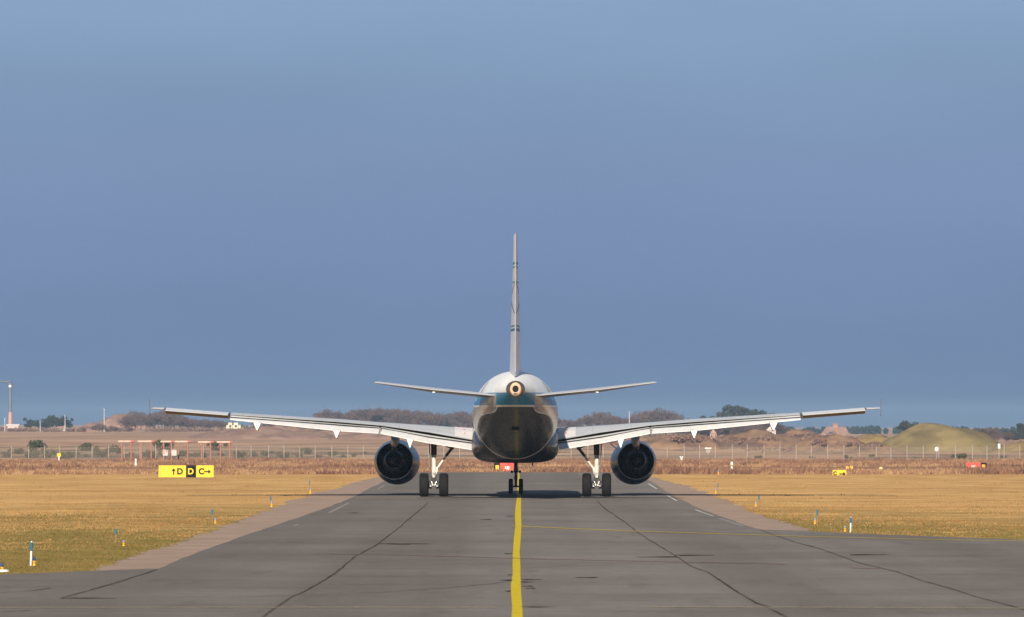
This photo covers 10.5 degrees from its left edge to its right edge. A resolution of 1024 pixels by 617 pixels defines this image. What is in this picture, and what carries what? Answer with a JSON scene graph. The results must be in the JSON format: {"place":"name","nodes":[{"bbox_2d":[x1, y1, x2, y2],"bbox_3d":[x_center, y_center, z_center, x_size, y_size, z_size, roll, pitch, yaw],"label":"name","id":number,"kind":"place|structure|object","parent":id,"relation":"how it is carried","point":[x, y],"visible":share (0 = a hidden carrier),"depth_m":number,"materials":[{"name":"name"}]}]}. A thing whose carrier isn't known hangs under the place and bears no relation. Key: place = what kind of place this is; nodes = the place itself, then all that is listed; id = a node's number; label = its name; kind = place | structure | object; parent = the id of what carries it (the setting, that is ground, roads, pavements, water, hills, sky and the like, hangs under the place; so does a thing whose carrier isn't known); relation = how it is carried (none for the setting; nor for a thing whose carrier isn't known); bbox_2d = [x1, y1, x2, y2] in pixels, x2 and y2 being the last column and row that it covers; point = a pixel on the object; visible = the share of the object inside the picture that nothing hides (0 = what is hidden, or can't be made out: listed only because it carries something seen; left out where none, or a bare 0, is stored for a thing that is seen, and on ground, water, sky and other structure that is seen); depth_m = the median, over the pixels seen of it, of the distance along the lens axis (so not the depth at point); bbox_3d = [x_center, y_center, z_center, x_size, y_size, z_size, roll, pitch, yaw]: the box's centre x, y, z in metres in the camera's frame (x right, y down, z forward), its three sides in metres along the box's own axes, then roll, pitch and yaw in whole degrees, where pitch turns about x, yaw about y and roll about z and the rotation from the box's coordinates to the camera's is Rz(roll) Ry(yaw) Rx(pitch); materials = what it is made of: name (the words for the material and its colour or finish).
{"place":"outdoors","nodes":[
{"label":"outdoors","id":0,"kind":"place"},
{"bbox_2d":[75,422,106,431],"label":"dune","id":1,"kind":"structure","parent":0,"point":[89,425],"depth_m":2245.41,"materials":[{"name":"beige sand"}]},
{"bbox_2d":[98,414,153,429],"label":"dune","id":2,"kind":"structure","parent":0,"point":[111,421],"depth_m":2491.26,"materials":[{"name":"beige sand"}]},
{"bbox_2d":[96,477,383,570],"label":"shoulder","id":3,"kind":"object","parent":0,"point":[165,556],"visible":0.94,"depth_m":186.52},
{"bbox_2d":[183,425,334,438],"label":"dune","id":4,"kind":"structure","parent":0,"point":[274,432],"depth_m":1735.76,"materials":[{"name":"beige sand"}]},
{"bbox_2d":[329,432,406,439],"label":"dune","id":5,"kind":"structure","parent":0,"point":[363,436],"depth_m":1684.51,"materials":[{"name":"beige sand"}]},
{"bbox_2d":[0,472,1023,616],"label":"taxiway","id":6,"kind":"structure","parent":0,"point":[266,568],"depth_m":132.33,"materials":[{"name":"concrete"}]},
{"bbox_2d":[0,501,1021,616],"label":"joint crack","id":7,"kind":"object","parent":6,"relation":"on","point":[598,502],"visible":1,"depth_m":124.31,"materials":[{"name":"black asphalt"}]},
{"bbox_2d":[149,232,880,496],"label":"airliner","id":8,"kind":"object","parent":6,"relation":"on","point":[515,415],"visible":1,"depth_m":259.85,"materials":[{"name":"paint"}]},
{"bbox_2d":[511,473,522,616],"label":"line","id":9,"kind":"object","parent":6,"relation":"on","point":[516,595],"visible":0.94,"depth_m":133.98,"materials":[{"name":"yellow paint"}]},
{"bbox_2d":[292,485,742,525],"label":"faint edge marking","id":10,"kind":"object","parent":6,"relation":"on","point":[384,485],"visible":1,"depth_m":214.96,"materials":[{"name":"white paint"}]},
{"bbox_2d":[326,553,880,568],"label":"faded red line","id":11,"kind":"object","parent":6,"relation":"on","point":[579,559],"visible":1,"depth_m":140.71,"materials":[{"name":"paint"}]},
{"bbox_2d":[379,519,886,606],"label":"oil stains","id":12,"kind":"object","parent":6,"relation":"on","point":[595,577],"visible":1,"depth_m":145.08,"materials":[{"name":"grey asphalt"}]},
{"bbox_2d":[511,525,1002,540],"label":"lead off line","id":13,"kind":"object","parent":6,"relation":"on","point":[740,534],"visible":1,"depth_m":173.17,"materials":[{"name":"yellow paint"}]},
{"bbox_2d":[0,425,1023,574],"bbox_3d":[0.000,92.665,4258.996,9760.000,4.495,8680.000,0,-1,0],"label":"ground","id":14,"kind":"structure","parent":0,"point":[827,486],"depth_m":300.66,"materials":[{"name":"yellow plant"}]},
{"bbox_2d":[0,563,8,571],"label":"edge light","id":15,"kind":"object","parent":14,"relation":"on","point":[2,567],"visible":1,"depth_m":128.68,"materials":[{"name":"blue glass"}]},
{"bbox_2d":[0,373,16,428],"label":"light pole","id":16,"kind":"object","parent":14,"relation":"on","point":[10,404],"visible":0.88,"depth_m":2398.99,"materials":[{"name":"metal"}]},
{"bbox_2d":[6,424,19,427],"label":"flat shed","id":17,"kind":"structure","parent":14,"relation":"on","point":[12,425],"depth_m":2391.18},
{"bbox_2d":[7,448,23,453],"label":"gorse bush","id":18,"kind":"object","parent":14,"relation":"on","point":[19,450],"visible":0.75,"depth_m":1079.80,"materials":[{"name":"green plant"}]},
{"bbox_2d":[23,418,33,428],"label":"pine tree","id":19,"kind":"object","parent":14,"relation":"on","point":[27,424],"visible":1,"depth_m":2471.64,"materials":[{"name":"green plant"}]},
{"bbox_2d":[30,541,32,565],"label":"marker stake","id":20,"kind":"object","parent":14,"relation":"on","point":[31,546],"visible":1,"depth_m":135.36,"materials":[{"name":"white plastic"}]},
{"bbox_2d":[27,439,47,450],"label":"gorse bush","id":21,"kind":"object","parent":14,"relation":"on","point":[34,444],"visible":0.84,"depth_m":1138.35,"materials":[{"name":"green plant"}]},
{"bbox_2d":[39,419,48,426],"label":"pine tree","id":22,"kind":"object","parent":14,"relation":"on","point":[44,422],"visible":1,"depth_m":2374.36,"materials":[{"name":"green plant"}]},
{"bbox_2d":[35,449,53,457],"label":"gorse bush","id":23,"kind":"object","parent":14,"relation":"on","point":[51,452],"visible":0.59,"depth_m":999.33,"materials":[{"name":"green plant"}]},
{"bbox_2d":[45,415,53,428],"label":"pine tree","id":24,"kind":"object","parent":14,"relation":"on","point":[49,419],"visible":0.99,"depth_m":2393.44,"materials":[{"name":"green plant"}]},
{"bbox_2d":[57,415,71,426],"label":"pine tree","id":25,"kind":"object","parent":14,"relation":"on","point":[62,421],"visible":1,"depth_m":2363.14,"materials":[{"name":"green plant"}]},
{"bbox_2d":[78,442,99,450],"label":"gorse bush","id":26,"kind":"object","parent":14,"relation":"on","point":[86,445],"visible":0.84,"depth_m":1149.70,"materials":[{"name":"green plant"}]},
{"bbox_2d":[94,450,107,456],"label":"gorse bush","id":27,"kind":"object","parent":14,"relation":"on","point":[100,454],"visible":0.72,"depth_m":999.56,"materials":[{"name":"green plant"}]},
{"bbox_2d":[97,423,114,432],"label":"bare tree","id":28,"kind":"object","parent":14,"relation":"on","point":[103,428],"visible":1,"depth_m":2106.82,"materials":[{"name":"brown plant"}]},
{"bbox_2d":[106,444,120,453],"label":"gorse bush","id":29,"kind":"object","parent":14,"relation":"on","point":[117,448],"visible":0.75,"depth_m":1079.58,"materials":[{"name":"green plant"}]},
{"bbox_2d":[118,440,133,458],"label":"localizer antenna","id":30,"kind":"object","parent":14,"relation":"on","point":[130,441],"visible":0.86,"depth_m":799.67,"materials":[{"name":"metal"}]},
{"bbox_2d":[117,417,134,426],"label":"bare tree","id":31,"kind":"object","parent":14,"relation":"on","point":[123,422],"visible":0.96,"depth_m":2345.42,"materials":[{"name":"brown plant"}]},
{"bbox_2d":[122,414,139,426],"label":"bare tree","id":32,"kind":"object","parent":14,"relation":"on","point":[134,417],"visible":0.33,"depth_m":2375.18,"materials":[{"name":"brown plant"}]},
{"bbox_2d":[117,410,147,425],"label":"bare tree","id":33,"kind":"object","parent":14,"relation":"on","point":[133,412],"visible":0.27,"depth_m":2433.57,"materials":[{"name":"brown plant"}]},
{"bbox_2d":[127,412,146,430],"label":"bare tree","id":34,"kind":"object","parent":14,"relation":"on","point":[139,420],"visible":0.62,"depth_m":2354.30,"materials":[{"name":"brown plant"}]},
{"bbox_2d":[138,440,154,458],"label":"localizer antenna","id":35,"kind":"object","parent":14,"relation":"on","point":[151,441],"visible":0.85,"depth_m":799.65,"materials":[{"name":"metal"}]},
{"bbox_2d":[135,413,164,430],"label":"bare tree","id":36,"kind":"object","parent":14,"relation":"on","point":[153,418],"visible":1,"depth_m":2329.29,"materials":[{"name":"brown plant"}]},
{"bbox_2d":[150,413,173,427],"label":"bare tree","id":37,"kind":"object","parent":14,"relation":"on","point":[166,420],"visible":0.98,"depth_m":2335.97,"materials":[{"name":"brown plant"}]},
{"bbox_2d":[152,439,174,450],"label":"gorse bush","id":38,"kind":"object","parent":14,"relation":"on","point":[159,443],"visible":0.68,"depth_m":1149.24,"materials":[{"name":"green plant"}]},
{"bbox_2d":[161,440,173,458],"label":"localizer antenna","id":39,"kind":"object","parent":14,"relation":"on","point":[171,441],"visible":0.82,"depth_m":799.65,"materials":[{"name":"metal"}]},
{"bbox_2d":[175,440,190,459],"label":"localizer antenna","id":40,"kind":"object","parent":14,"relation":"on","point":[178,442],"visible":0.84,"depth_m":799.65,"materials":[{"name":"metal"}]},
{"bbox_2d":[171,416,198,427],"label":"bare tree","id":41,"kind":"object","parent":14,"relation":"on","point":[187,422],"visible":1,"depth_m":2328.42,"materials":[{"name":"brown plant"}]},
{"bbox_2d":[159,465,213,477],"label":"taxiway sign","id":42,"kind":"object","parent":14,"relation":"on","point":[178,471],"visible":1,"depth_m":351.87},
{"bbox_2d":[198,441,213,459],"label":"localizer antenna","id":43,"kind":"object","parent":14,"relation":"on","point":[201,442],"visible":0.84,"depth_m":799.65,"materials":[{"name":"metal"}]},
{"bbox_2d":[201,420,212,427],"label":"bare tree","id":44,"kind":"object","parent":14,"relation":"on","point":[205,424],"visible":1,"depth_m":2343.56,"materials":[{"name":"brown plant"}]},
{"bbox_2d":[206,441,228,450],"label":"gorse bush","id":45,"kind":"object","parent":14,"relation":"on","point":[216,445],"visible":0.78,"depth_m":1158.90,"materials":[{"name":"green plant"}]},
{"bbox_2d":[217,441,232,459],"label":"localizer antenna","id":46,"kind":"object","parent":14,"relation":"on","point":[229,442],"visible":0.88,"depth_m":799.66,"materials":[{"name":"metal"}]},
{"bbox_2d":[226,423,240,428],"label":"block building","id":47,"kind":"structure","parent":14,"relation":"on","point":[234,426],"depth_m":2297.50,"materials":[{"name":"white concrete"}]},
{"bbox_2d":[233,450,246,457],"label":"gorse bush","id":48,"kind":"object","parent":14,"relation":"on","point":[241,454],"visible":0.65,"depth_m":969.41,"materials":[{"name":"green plant"}]},
{"bbox_2d":[276,452,289,457],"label":"gorse bush","id":49,"kind":"object","parent":14,"relation":"on","point":[287,454],"visible":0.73,"depth_m":969.47,"materials":[{"name":"green plant"}]},
{"bbox_2d":[313,407,326,417],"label":"bare tree","id":50,"kind":"object","parent":14,"relation":"on","point":[318,414],"visible":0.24,"depth_m":2482.72,"materials":[{"name":"brown plant"}]},
{"bbox_2d":[319,410,343,418],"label":"bare tree","id":51,"kind":"object","parent":14,"relation":"on","point":[335,415],"visible":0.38,"depth_m":2417.13,"materials":[{"name":"brown plant"}]},
{"bbox_2d":[342,412,364,420],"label":"bare tree","id":52,"kind":"object","parent":14,"relation":"on","point":[349,416],"visible":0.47,"depth_m":2388.60,"materials":[{"name":"brown plant"}]},
{"bbox_2d":[356,408,373,421],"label":"bare tree","id":53,"kind":"object","parent":14,"relation":"on","point":[364,415],"visible":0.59,"depth_m":2448.76,"materials":[{"name":"brown plant"}]},
{"bbox_2d":[365,407,388,422],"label":"bare tree","id":54,"kind":"object","parent":14,"relation":"on","point":[376,415],"visible":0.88,"depth_m":2443.36,"materials":[{"name":"brown plant"}]},
{"bbox_2d":[383,408,398,421],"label":"bare tree","id":55,"kind":"object","parent":14,"relation":"on","point":[391,410],"visible":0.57,"depth_m":2464.72,"materials":[{"name":"brown plant"}]},
{"bbox_2d":[387,409,410,423],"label":"bare tree","id":56,"kind":"object","parent":14,"relation":"on","point":[399,418],"visible":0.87,"depth_m":2425.97,"materials":[{"name":"brown plant"}]},
{"bbox_2d":[405,409,432,424],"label":"bare tree","id":57,"kind":"object","parent":14,"relation":"on","point":[410,417],"visible":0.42,"depth_m":2455.62,"materials":[{"name":"brown plant"}]},
{"bbox_2d":[410,409,434,424],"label":"bare tree","id":58,"kind":"object","parent":14,"relation":"on","point":[422,419],"visible":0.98,"depth_m":2395.68,"materials":[{"name":"brown plant"}]},
{"bbox_2d":[0,426,882,452],"bbox_3d":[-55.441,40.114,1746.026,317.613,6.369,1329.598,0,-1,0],"label":"scrub","id":59,"kind":"object","parent":14,"relation":"on","point":[680,438],"visible":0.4,"depth_m":1298.96,"materials":[{"name":"brown plant"}]},
{"bbox_2d":[429,410,454,425],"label":"bare tree","id":60,"kind":"object","parent":14,"relation":"on","point":[438,420],"visible":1,"depth_m":2406.01,"materials":[{"name":"brown plant"}]},
{"bbox_2d":[447,413,467,426],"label":"bare tree","id":61,"kind":"object","parent":14,"relation":"on","point":[457,423],"visible":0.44,"depth_m":2429.16,"materials":[{"name":"brown plant"}]},
{"bbox_2d":[450,411,472,425],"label":"bare tree","id":62,"kind":"object","parent":14,"relation":"on","point":[461,418],"visible":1,"depth_m":2394.40,"materials":[{"name":"brown plant"}]},
{"bbox_2d":[494,463,512,470],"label":"holding sign","id":63,"kind":"object","parent":14,"relation":"on","point":[506,466],"visible":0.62,"depth_m":403.86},
{"bbox_2d":[0,456,1023,473],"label":"heather","id":64,"kind":"object","parent":14,"relation":"on","point":[674,465],"visible":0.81,"depth_m":508.20,"materials":[{"name":"plant"}]},
{"bbox_2d":[4,443,1019,459],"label":"perimeter fence","id":65,"kind":"object","parent":14,"relation":"on","point":[299,450],"visible":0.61,"depth_m":899.78,"materials":[{"name":"metal"}]},
{"bbox_2d":[571,420,582,426],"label":"bare tree","id":66,"kind":"object","parent":14,"relation":"on","point":[577,423],"visible":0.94,"depth_m":2407.26,"materials":[{"name":"brown plant"}]},
{"bbox_2d":[581,415,598,425],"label":"bare tree","id":67,"kind":"object","parent":14,"relation":"on","point":[587,419],"visible":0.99,"depth_m":2415.59,"materials":[{"name":"brown plant"}]},
{"bbox_2d":[599,415,623,424],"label":"bare tree","id":68,"kind":"object","parent":14,"relation":"on","point":[605,421],"visible":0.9,"depth_m":2398.78,"materials":[{"name":"brown plant"}]},
{"bbox_2d":[606,410,623,424],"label":"bare tree","id":69,"kind":"object","parent":14,"relation":"on","point":[616,420],"visible":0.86,"depth_m":2395.87,"materials":[{"name":"brown plant"}]},
{"bbox_2d":[225,424,1022,433],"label":"distant wood","id":70,"kind":"object","parent":14,"relation":"on","point":[871,429],"visible":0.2,"depth_m":3291.21,"materials":[{"name":"green plant"}]},
{"bbox_2d":[627,413,651,422],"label":"bare tree","id":71,"kind":"object","parent":14,"relation":"on","point":[635,421],"visible":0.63,"depth_m":2412.03,"materials":[{"name":"brown plant"}]},
{"bbox_2d":[640,407,668,433],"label":"bare tree","id":72,"kind":"object","parent":14,"relation":"on","point":[656,416],"visible":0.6,"depth_m":2432.51,"materials":[{"name":"brown plant"}]},
{"bbox_2d":[636,414,689,433],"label":"bare tree","id":73,"kind":"object","parent":14,"relation":"on","point":[650,418],"visible":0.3,"depth_m":2391.91,"materials":[{"name":"brown plant"}]},
{"bbox_2d":[654,410,676,433],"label":"bare tree","id":74,"kind":"object","parent":14,"relation":"on","point":[668,416],"visible":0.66,"depth_m":2440.31,"materials":[{"name":"brown plant"}]},
{"bbox_2d":[711,427,731,436],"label":"bare tree","id":75,"kind":"object","parent":14,"relation":"on","point":[722,430],"visible":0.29,"depth_m":1863.13,"materials":[{"name":"brown plant"}]},
{"bbox_2d":[716,411,735,416],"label":"pine tree","id":76,"kind":"object","parent":14,"relation":"on","point":[729,413],"visible":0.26,"depth_m":2272.85,"materials":[{"name":"green plant"}]},
{"bbox_2d":[721,404,748,416],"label":"pine tree","id":77,"kind":"object","parent":14,"relation":"on","point":[737,410],"visible":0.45,"depth_m":2246.10,"materials":[{"name":"green plant"}]},
{"bbox_2d":[729,425,759,433],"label":"bare tree","id":78,"kind":"object","parent":14,"relation":"on","point":[739,428],"visible":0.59,"depth_m":1846.17,"materials":[{"name":"brown plant"}]},
{"bbox_2d":[746,409,760,414],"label":"pine tree","id":79,"kind":"object","parent":14,"relation":"on","point":[755,412],"visible":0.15,"depth_m":2309.31,"materials":[{"name":"green plant"}]},
{"bbox_2d":[743,424,764,430],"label":"bare tree","id":80,"kind":"object","parent":14,"relation":"on","point":[761,428],"visible":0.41,"depth_m":1861.38,"materials":[{"name":"brown plant"}]},
{"bbox_2d":[775,423,789,433],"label":"bare tree","id":81,"kind":"object","parent":14,"relation":"on","point":[779,428],"visible":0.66,"depth_m":1881.22,"materials":[{"name":"brown plant"}]},
{"bbox_2d":[820,424,849,435],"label":"thatched house","id":82,"kind":"structure","parent":14,"relation":"on","point":[836,429],"depth_m":1558.30,"materials":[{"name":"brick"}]},
{"bbox_2d":[833,470,845,474],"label":"taxiway sign","id":83,"kind":"object","parent":14,"relation":"on","point":[839,472],"visible":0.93,"depth_m":371.86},
{"bbox_2d":[896,421,907,430],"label":"pine tree","id":84,"kind":"object","parent":14,"relation":"on","point":[902,425],"visible":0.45,"depth_m":1732.02,"materials":[{"name":"green plant"}]},
{"bbox_2d":[951,453,965,458],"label":"gorse bush","id":85,"kind":"object","parent":14,"relation":"on","point":[959,456],"visible":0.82,"depth_m":899.38,"materials":[{"name":"green plant"}]},
{"bbox_2d":[966,463,985,468],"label":"holding sign","id":86,"kind":"object","parent":14,"relation":"on","point":[976,464],"visible":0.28,"depth_m":424.85,"materials":[{"name":"red metal"}]},
{"bbox_2d":[986,428,999,438],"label":"bare tree","id":87,"kind":"object","parent":14,"relation":"on","point":[993,432],"visible":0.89,"depth_m":1624.91,"materials":[{"name":"brown plant"}]},
{"bbox_2d":[1002,432,1013,440],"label":"bare tree","id":88,"kind":"object","parent":14,"relation":"on","point":[1006,437],"visible":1,"depth_m":1595.93,"materials":[{"name":"brown plant"}]},
{"bbox_2d":[1002,429,1019,440],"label":"pine tree","id":89,"kind":"object","parent":14,"relation":"on","point":[1016,437],"visible":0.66,"depth_m":1625.34,"materials":[{"name":"green plant"}]},
{"bbox_2d":[1016,423,1023,438],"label":"pine tree","id":90,"kind":"object","parent":14,"relation":"on","point":[1021,435],"visible":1,"depth_m":1586.72,"materials":[{"name":"green plant"}]},
{"bbox_2d":[0,0,1023,427],"label":"sky","id":91,"kind":"structure","parent":0,"point":[268,207],"materials":[{"name":"blue"}]},
{"bbox_2d":[611,434,657,442],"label":"dune","id":92,"kind":"structure","parent":0,"point":[646,437],"depth_m":1489.86,"materials":[{"name":"beige sand"}]},
{"bbox_2d":[643,434,728,448],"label":"dune","id":93,"kind":"structure","parent":0,"point":[662,441],"depth_m":1242.50,"materials":[{"name":"brown sand"}]},
{"bbox_2d":[648,477,809,530],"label":"shoulder","id":94,"kind":"object","parent":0,"point":[702,500],"visible":0.79,"depth_m":228.67},
{"bbox_2d":[716,429,802,447],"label":"dune","id":95,"kind":"structure","parent":0,"point":[787,441],"depth_m":1341.59,"materials":[{"name":"beige sand"}]},
{"bbox_2d":[785,429,814,438],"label":"dune","id":96,"kind":"structure","parent":0,"point":[793,432],"depth_m":1417.81,"materials":[{"name":"beige sand"}]},
{"bbox_2d":[788,434,864,450],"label":"dune","id":97,"kind":"structure","parent":0,"point":[833,439],"depth_m":1225.81,"materials":[{"name":"brown sand"}]},
{"bbox_2d":[856,434,890,443],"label":"dune","id":98,"kind":"structure","parent":0,"point":[868,438],"depth_m":1256.49,"materials":[{"name":"beige sand"}]},
{"bbox_2d":[840,441,908,453],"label":"dune","id":99,"kind":"structure","parent":0,"point":[852,450],"depth_m":1116.24,"materials":[{"name":"brown sand"}]},
{"bbox_2d":[882,423,1001,451],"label":"hill","id":100,"kind":"structure","parent":0,"point":[932,436],"depth_m":1191.17,"materials":[{"name":"green plant"}]},
{"bbox_2d":[986,441,1023,452],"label":"dune","id":101,"kind":"structure","parent":0,"point":[1014,445],"depth_m":1176.00,"materials":[{"name":"beige sand"}]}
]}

